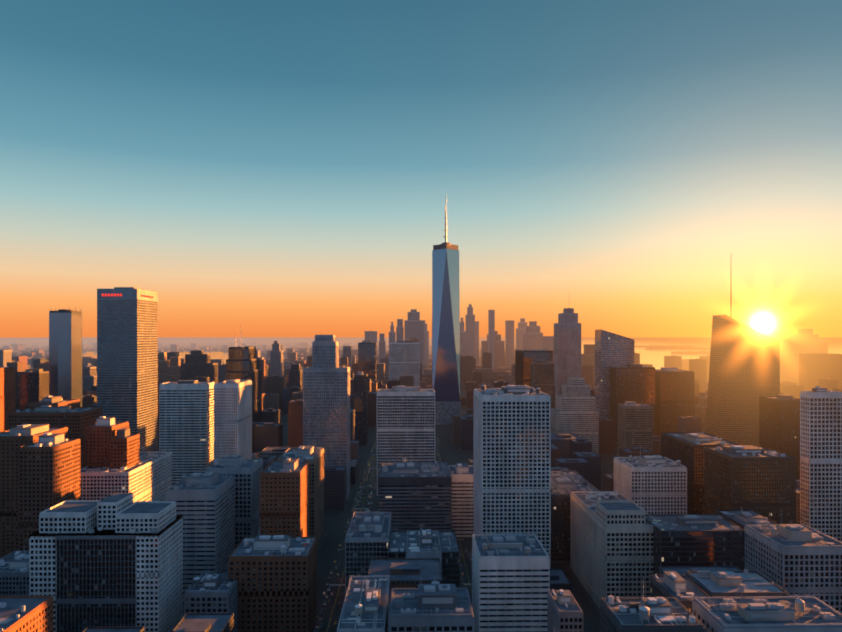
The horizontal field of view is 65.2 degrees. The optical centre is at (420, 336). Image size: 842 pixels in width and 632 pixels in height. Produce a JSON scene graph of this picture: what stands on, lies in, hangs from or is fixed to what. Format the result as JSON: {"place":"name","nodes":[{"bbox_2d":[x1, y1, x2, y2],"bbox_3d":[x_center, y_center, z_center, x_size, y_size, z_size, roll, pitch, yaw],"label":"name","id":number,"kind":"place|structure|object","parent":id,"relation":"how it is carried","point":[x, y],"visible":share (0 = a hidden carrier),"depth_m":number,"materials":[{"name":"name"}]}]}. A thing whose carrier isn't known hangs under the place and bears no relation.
{"place":"outdoors","nodes":[
{"label":"outdoors","id":0,"kind":"place"},
{"bbox_2d":[0,350,11,366],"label":"building","id":1,"kind":"structure","parent":0,"point":[5,356],"depth_m":2869.11,"materials":[{"name":"beige concrete"}]},
{"bbox_2d":[0,366,14,431],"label":"building","id":2,"kind":"structure","parent":0,"point":[7,390],"depth_m":1187.84,"materials":[{"name":"brown concrete"}]},
{"bbox_2d":[0,547,28,595],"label":"building","id":3,"kind":"structure","parent":0,"point":[14,573],"depth_m":494.08,"materials":[{"name":"grey concrete"}]},
{"bbox_2d":[0,596,53,631],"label":"building","id":4,"kind":"structure","parent":0,"point":[26,613],"depth_m":361.21,"materials":[{"name":"brown brick"}]},
{"bbox_2d":[15,369,48,410],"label":"building","id":5,"kind":"structure","parent":0,"point":[31,385],"depth_m":1279.11,"materials":[{"name":"brown glass"}]},
{"bbox_2d":[0,424,67,557],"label":"building","id":6,"kind":"structure","parent":0,"point":[13,440],"depth_m":596.01,"materials":[{"name":"concrete"}]},
{"bbox_2d":[19,433,79,550],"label":"building","id":7,"kind":"structure","parent":0,"point":[49,470],"depth_m":554.51,"materials":[{"name":"brown brick"}]},
{"bbox_2d":[8,405,102,468],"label":"building","id":8,"kind":"structure","parent":0,"point":[75,421],"depth_m":721.40,"materials":[{"name":"brown concrete"}]},
{"bbox_2d":[49,307,82,406],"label":"skyscraper","id":9,"kind":"structure","parent":0,"point":[65,353],"depth_m":1241.50,"materials":[{"name":"grey glass"}]},
{"bbox_2d":[82,367,96,389],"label":"building","id":10,"kind":"structure","parent":0,"point":[89,377],"depth_m":1918.66,"materials":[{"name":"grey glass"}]},
{"bbox_2d":[55,527,138,631],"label":"building","id":11,"kind":"structure","parent":0,"point":[95,579],"depth_m":443.98,"materials":[{"name":"black glass"}]},
{"bbox_2d":[29,493,182,537],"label":"building","id":12,"kind":"structure","parent":11,"relation":"on","point":[119,513],"depth_m":455.90,"materials":[{"name":"grey concrete"}]},
{"bbox_2d":[97,287,157,451],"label":"skyscraper","id":13,"kind":"structure","parent":0,"point":[127,353],"depth_m":990.42,"materials":[{"name":"silver metal"}]},
{"bbox_2d":[158,352,168,383],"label":"building","id":14,"kind":"structure","parent":0,"point":[163,362],"depth_m":2460.69,"materials":[{"name":"grey glass"}]},
{"bbox_2d":[167,357,180,381],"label":"building","id":15,"kind":"structure","parent":0,"point":[174,371],"depth_m":2461.55,"materials":[{"name":"grey glass"}]},
{"bbox_2d":[159,380,213,483],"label":"building","id":16,"kind":"structure","parent":0,"point":[186,422],"depth_m":913.49,"materials":[{"name":"white glass"}]},
{"bbox_2d":[181,350,217,382],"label":"building","id":17,"kind":"structure","parent":0,"point":[197,363],"depth_m":2301.04,"materials":[{"name":"grey concrete"}]},
{"bbox_2d":[166,473,233,602],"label":"building","id":18,"kind":"structure","parent":0,"point":[204,502],"depth_m":553.23,"materials":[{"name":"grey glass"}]},
{"bbox_2d":[184,573,237,631],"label":"building","id":19,"kind":"structure","parent":0,"point":[211,593],"depth_m":449.20,"materials":[{"name":"grey concrete"}]},
{"bbox_2d":[214,379,251,459],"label":"building","id":20,"kind":"structure","parent":0,"point":[232,416],"depth_m":869.07,"materials":[{"name":"white glass"}]},
{"bbox_2d":[206,455,262,549],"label":"building","id":21,"kind":"structure","parent":0,"point":[246,473],"depth_m":621.19,"materials":[{"name":"grey concrete"}]},
{"bbox_2d":[225,346,261,421],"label":"building","id":22,"kind":"structure","parent":0,"point":[243,364],"depth_m":1307.67,"materials":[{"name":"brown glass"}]},
{"bbox_2d":[235,324,243,348],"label":"antenna","id":23,"kind":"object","parent":22,"relation":"on","point":[240,347],"depth_m":1294.27,"materials":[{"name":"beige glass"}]},
{"bbox_2d":[228,527,321,631],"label":"building","id":24,"kind":"structure","parent":0,"point":[275,576],"depth_m":470.13,"materials":[{"name":"brown concrete"}]},
{"bbox_2d":[270,341,283,375],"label":"building","id":25,"kind":"structure","parent":0,"point":[276,360],"depth_m":2872.87,"materials":[{"name":"grey concrete"}]},
{"bbox_2d":[260,457,309,536],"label":"building","id":26,"kind":"structure","parent":0,"point":[284,497],"depth_m":561.38,"materials":[{"name":"brown brick"}]},
{"bbox_2d":[289,363,301,390],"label":"building","id":27,"kind":"structure","parent":0,"point":[295,375],"depth_m":2163.71,"materials":[{"name":"grey concrete"}]},
{"bbox_2d":[276,445,326,555],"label":"building","id":28,"kind":"structure","parent":0,"point":[312,455],"depth_m":690.63,"materials":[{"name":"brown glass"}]},
{"bbox_2d":[303,334,352,500],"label":"building","id":29,"kind":"structure","parent":0,"point":[326,401],"depth_m":893.38,"materials":[{"name":"grey glass"}]},
{"bbox_2d":[0,337,660,631],"bbox_3d":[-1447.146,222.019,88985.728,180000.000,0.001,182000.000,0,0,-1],"label":"ground","id":30,"kind":"structure","parent":0,"point":[335,523],"depth_m":816.17,"materials":[{"name":"grey asphalt"}]},
{"bbox_2d":[29,530,58,631],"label":"facade","id":31,"kind":"structure","parent":30,"relation":"on","point":[41,566],"depth_m":443.32,"materials":[{"name":"grey concrete"}]},
{"bbox_2d":[28,395,79,409],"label":"building","id":32,"kind":"structure","parent":30,"relation":"on","point":[54,401],"depth_m":768.49,"materials":[{"name":"brown concrete"}]},
{"bbox_2d":[84,416,128,466],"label":"building","id":33,"kind":"structure","parent":30,"relation":"on","point":[100,433],"depth_m":671.53,"materials":[{"name":"brown brick"}]},
{"bbox_2d":[110,428,139,468],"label":"building","id":34,"kind":"structure","parent":30,"relation":"on","point":[124,447],"depth_m":662.50,"materials":[{"name":"brown brick"}]},
{"bbox_2d":[80,447,171,502],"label":"building","id":35,"kind":"structure","parent":30,"relation":"on","point":[148,477],"depth_m":664.85,"materials":[{"name":"white concrete"}]},
{"bbox_2d":[135,515,182,631],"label":"facade","id":36,"kind":"structure","parent":30,"relation":"on","point":[159,581],"depth_m":447.33,"materials":[{"name":"grey concrete"}]},
{"bbox_2d":[256,350,263,359],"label":"building","id":37,"kind":"structure","parent":30,"relation":"on","point":[257,355],"depth_m":3133.03,"materials":[{"name":"silver metal"}]},
{"bbox_2d":[343,346,351,371],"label":"building","id":38,"kind":"structure","parent":30,"relation":"on","point":[347,351],"depth_m":3312.72,"materials":[{"name":"silver metal"}]},
{"bbox_2d":[340,510,390,614],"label":"building","id":39,"kind":"structure","parent":30,"relation":"on","point":[367,539],"depth_m":528.72,"materials":[{"name":"grey concrete"}]},
{"bbox_2d":[365,331,376,362],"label":"building","id":40,"kind":"structure","parent":30,"relation":"on","point":[371,336],"depth_m":4505.49,"materials":[{"name":"silver metal"}]},
{"bbox_2d":[379,333,385,362],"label":"building","id":41,"kind":"structure","parent":30,"relation":"on","point":[382,347],"depth_m":4087.26,"materials":[{"name":"silver metal"}]},
{"bbox_2d":[311,428,471,631],"bbox_3d":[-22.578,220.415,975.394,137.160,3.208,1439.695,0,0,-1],"label":"cars","id":42,"kind":"object","parent":30,"relation":"on","point":[329,587],"visible":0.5,"depth_m":745.74,"materials":[{"name":"grey paint"}]},
{"bbox_2d":[389,322,395,342],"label":"building","id":43,"kind":"structure","parent":30,"relation":"on","point":[392,335],"depth_m":3821.48,"materials":[{"name":"silver metal"}]},
{"bbox_2d":[319,449,471,628],"bbox_3d":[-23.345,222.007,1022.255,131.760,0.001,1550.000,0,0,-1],"label":"road markings","id":44,"kind":"object","parent":30,"relation":"on","point":[344,568],"visible":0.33,"depth_m":611.20,"materials":[{"name":"white paint"}]},
{"bbox_2d":[388,531,406,558],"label":"building","id":45,"kind":"structure","parent":30,"relation":"on","point":[397,545],"depth_m":532.43,"materials":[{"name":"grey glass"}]},
{"bbox_2d":[396,319,403,341],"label":"building","id":46,"kind":"structure","parent":30,"relation":"on","point":[399,332],"depth_m":3822.24,"materials":[{"name":"silver metal"}]},
{"bbox_2d":[404,309,423,373],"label":"building","id":47,"kind":"structure","parent":30,"relation":"on","point":[413,325],"depth_m":3824.00,"materials":[{"name":"grey concrete"}]},
{"bbox_2d":[378,455,451,530],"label":"building","id":48,"kind":"structure","parent":30,"relation":"on","point":[413,495],"depth_m":698.58,"materials":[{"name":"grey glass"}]},
{"bbox_2d":[0,339,841,631],"bbox_3d":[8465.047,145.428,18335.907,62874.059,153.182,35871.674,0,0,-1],"label":"distant buildings","id":49,"kind":"structure","parent":30,"relation":"on","point":[572,452],"depth_m":1326.59,"materials":[{"name":"grey concrete"}]},
{"bbox_2d":[424,320,428,366],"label":"building","id":50,"kind":"structure","parent":30,"relation":"on","point":[426,348],"depth_m":4755.54,"materials":[{"name":"silver metal"}]},
{"bbox_2d":[432,199,460,424],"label":"central tower","id":51,"kind":"structure","parent":30,"relation":"on","point":[445,328],"depth_m":1659.48,"materials":[{"name":"blue glass"}]},
{"bbox_2d":[438,531,459,587],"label":"building","id":52,"kind":"structure","parent":30,"relation":"on","point":[450,558],"depth_m":514.13,"materials":[{"name":"grey glass"}]},
{"bbox_2d":[448,463,472,537],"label":"building","id":53,"kind":"structure","parent":30,"relation":"on","point":[462,498],"depth_m":728.33,"materials":[{"name":"beige concrete"}]},
{"bbox_2d":[460,318,465,356],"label":"building","id":54,"kind":"structure","parent":30,"relation":"on","point":[462,342],"depth_m":4295.30,"materials":[{"name":"silver metal"}]},
{"bbox_2d":[465,304,474,357],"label":"building","id":55,"kind":"structure","parent":30,"relation":"on","point":[470,330],"depth_m":4296.16,"materials":[{"name":"silver metal"}]},
{"bbox_2d":[475,321,478,364],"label":"building","id":56,"kind":"structure","parent":30,"relation":"on","point":[477,341],"depth_m":4517.27,"materials":[{"name":"silver metal"}]},
{"bbox_2d":[488,304,494,369],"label":"building","id":57,"kind":"structure","parent":30,"relation":"on","point":[491,330],"depth_m":4098.36,"materials":[{"name":"silver metal"}]},
{"bbox_2d":[481,331,504,367],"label":"building","id":58,"kind":"structure","parent":30,"relation":"on","point":[499,352],"depth_m":4299.15,"materials":[{"name":"grey concrete"}]},
{"bbox_2d":[505,320,513,365],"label":"building","id":59,"kind":"structure","parent":30,"relation":"on","point":[509,342],"depth_m":4300.33,"materials":[{"name":"silver metal"}]},
{"bbox_2d":[472,530,549,631],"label":"building","id":60,"kind":"structure","parent":30,"relation":"on","point":[510,580],"depth_m":460.35,"materials":[{"name":"grey concrete"}]},
{"bbox_2d":[516,318,526,349],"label":"building","id":61,"kind":"structure","parent":30,"relation":"on","point":[522,324],"depth_m":4899.29,"materials":[{"name":"silver metal"}]},
{"bbox_2d":[522,321,542,349],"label":"building","id":62,"kind":"structure","parent":30,"relation":"on","point":[532,335],"depth_m":4102.97,"materials":[{"name":"silver metal"}]},
{"bbox_2d":[595,329,634,418],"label":"slant roof tower","id":63,"kind":"structure","parent":30,"relation":"on","point":[613,350],"depth_m":1347.65,"materials":[{"name":"grey glass"}]},
{"bbox_2d":[610,364,654,448],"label":"building","id":64,"kind":"structure","parent":30,"relation":"on","point":[634,382],"depth_m":1308.33,"materials":[{"name":"brown glass"}]},
{"bbox_2d":[354,371,368,445],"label":"building","id":65,"kind":"structure","parent":0,"point":[361,402],"depth_m":1339.01,"materials":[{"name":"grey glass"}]},
{"bbox_2d":[337,575,389,631],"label":"building","id":66,"kind":"structure","parent":0,"point":[366,606],"depth_m":385.31,"materials":[{"name":"grey concrete"}]},
{"bbox_2d":[358,340,375,380],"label":"building","id":67,"kind":"structure","parent":0,"point":[366,356],"depth_m":1929.14,"materials":[{"name":"grey glass"}]},
{"bbox_2d":[374,386,434,495],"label":"building","id":68,"kind":"structure","parent":0,"point":[406,422],"depth_m":918.53,"materials":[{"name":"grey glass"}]},
{"bbox_2d":[389,341,419,385],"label":"building","id":69,"kind":"structure","parent":0,"point":[404,358],"depth_m":2169.46,"materials":[{"name":"grey glass"}]},
{"bbox_2d":[408,337,417,341],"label":"building","id":70,"kind":"structure","parent":0,"point":[414,339],"depth_m":2313.14,"materials":[{"name":"grey glass"}]},
{"bbox_2d":[0,0,841,337],"label":"sky","id":71,"kind":"structure","parent":0,"point":[270,168],"materials":[{"name":"blue"}]},
{"bbox_2d":[406,524,441,570],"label":"building","id":72,"kind":"structure","parent":0,"point":[423,543],"depth_m":530.84,"materials":[{"name":"grey concrete"}]},
{"bbox_2d":[389,581,473,631],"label":"building","id":73,"kind":"structure","parent":0,"point":[435,606],"depth_m":363.83,"materials":[{"name":"grey concrete"}]},
{"bbox_2d":[82,337,841,368],"bbox_3d":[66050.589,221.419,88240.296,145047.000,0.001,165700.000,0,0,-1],"label":"bay water","id":74,"kind":"structure","parent":0,"point":[655,358],"depth_m":13310.59,"materials":[{"name":"orange liquid"}]},
{"bbox_2d":[470,385,550,567],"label":"building","id":75,"kind":"structure","parent":0,"point":[511,459],"depth_m":603.62,"materials":[{"name":"concrete"},{"name":"glass"}]},
{"bbox_2d":[515,349,552,386],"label":"building","id":76,"kind":"structure","parent":0,"point":[524,359],"depth_m":1602.43,"materials":[{"name":"black glass"}]},
{"bbox_2d":[531,360,553,407],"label":"building","id":77,"kind":"structure","parent":0,"point":[542,375],"depth_m":1456.47,"materials":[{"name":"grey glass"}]},
{"bbox_2d":[542,336,553,361],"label":"building","id":78,"kind":"structure","parent":0,"point":[547,342],"depth_m":3836.36,"materials":[{"name":"grey concrete"}]},
{"bbox_2d":[547,589,582,631],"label":"building","id":79,"kind":"structure","parent":0,"point":[564,612],"depth_m":365.93,"materials":[{"name":"grey concrete"}]},
{"bbox_2d":[554,308,580,407],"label":"building","id":80,"kind":"structure","parent":0,"point":[567,345],"depth_m":1800.13,"materials":[{"name":"grey glass"}]},
{"bbox_2d":[551,377,598,454],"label":"building","id":81,"kind":"structure","parent":0,"point":[574,412],"depth_m":1173.26,"materials":[{"name":"grey concrete"}]},
{"bbox_2d":[551,470,599,562],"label":"building","id":82,"kind":"structure","parent":0,"point":[564,484],"depth_m":649.27,"materials":[{"name":"grey glass"}]},
{"bbox_2d":[581,344,594,384],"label":"building","id":83,"kind":"structure","parent":0,"point":[588,357],"depth_m":2895.60,"materials":[{"name":"grey concrete"}]},
{"bbox_2d":[566,491,661,614],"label":"building","id":84,"kind":"structure","parent":0,"point":[611,542],"depth_m":524.95,"materials":[{"name":"grey concrete"}]},
{"bbox_2d":[618,401,652,456],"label":"building","id":85,"kind":"structure","parent":0,"point":[635,424],"depth_m":1063.59,"materials":[{"name":"grey concrete"}]},
{"bbox_2d":[614,450,686,513],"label":"building","id":86,"kind":"structure","parent":0,"point":[654,484],"depth_m":702.83,"materials":[{"name":"concrete"},{"name":"glass"}]},
{"bbox_2d":[600,582,704,631],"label":"building","id":87,"kind":"structure","parent":0,"point":[645,614],"depth_m":309.37,"materials":[{"name":"concrete"},{"name":"glass"},{"name":"metal"}]},
{"bbox_2d":[655,367,693,436],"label":"building","id":88,"kind":"structure","parent":0,"point":[674,393],"depth_m":1349.30,"materials":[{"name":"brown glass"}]},
{"bbox_2d":[650,571,709,612],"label":"building","id":89,"kind":"structure","parent":0,"point":[684,590],"depth_m":392.55,"materials":[{"name":"grey concrete"}]},
{"bbox_2d":[645,514,744,574],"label":"building","id":90,"kind":"structure","parent":0,"point":[692,540],"depth_m":502.78,"materials":[{"name":"black glass"}]},
{"bbox_2d":[693,392,707,432],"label":"building","id":91,"kind":"structure","parent":0,"point":[700,405],"depth_m":1350.67,"materials":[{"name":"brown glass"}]},
{"bbox_2d":[661,432,740,513],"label":"building","id":92,"kind":"structure","parent":0,"point":[686,449],"depth_m":746.67,"materials":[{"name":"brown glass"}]},
{"bbox_2d":[686,569,788,596],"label":"building","id":93,"kind":"structure","parent":0,"point":[746,582],"depth_m":403.93,"materials":[{"name":"concrete"},{"name":"glass"}]},
{"bbox_2d":[705,287,779,445],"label":"skyscraper","id":94,"kind":"structure","parent":0,"point":[744,371],"depth_m":1109.74,"materials":[{"name":"brown metal"}]},
{"bbox_2d":[715,509,777,528],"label":"building","id":95,"kind":"structure","parent":0,"point":[741,518],"depth_m":552.81,"materials":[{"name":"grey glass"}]},
{"bbox_2d":[704,445,795,523],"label":"building","id":96,"kind":"structure","parent":0,"point":[760,480],"depth_m":629.38,"materials":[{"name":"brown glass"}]},
{"bbox_2d":[692,591,841,631],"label":"building","id":97,"kind":"structure","parent":0,"point":[795,613],"depth_m":307.38,"materials":[{"name":"concrete"},{"name":"glass"},{"name":"metal"}]},
{"bbox_2d":[759,394,799,478],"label":"building","id":98,"kind":"structure","parent":0,"point":[779,422],"depth_m":933.23,"materials":[{"name":"brown glass"}]},
{"bbox_2d":[780,346,798,384],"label":"building","id":99,"kind":"structure","parent":0,"point":[789,363],"depth_m":2499.26,"materials":[{"name":"orange glass"}]},
{"bbox_2d":[744,522,841,613],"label":"building","id":100,"kind":"structure","parent":0,"point":[798,559],"depth_m":452.38,"materials":[{"name":"concrete"},{"name":"glass"}]},
{"bbox_2d":[780,321,827,352],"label":"building","id":101,"kind":"structure","parent":0,"point":[803,340],"depth_m":2912.52,"materials":[{"name":"orange metal"}]},
{"bbox_2d":[799,353,841,390],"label":"building","id":102,"kind":"structure","parent":0,"point":[814,368],"depth_m":1951.42,"materials":[{"name":"orange glass"}]},
{"bbox_2d":[800,386,841,541],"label":"building","id":103,"kind":"structure","parent":0,"point":[820,459],"depth_m":653.50,"materials":[{"name":"concrete"},{"name":"glass"}]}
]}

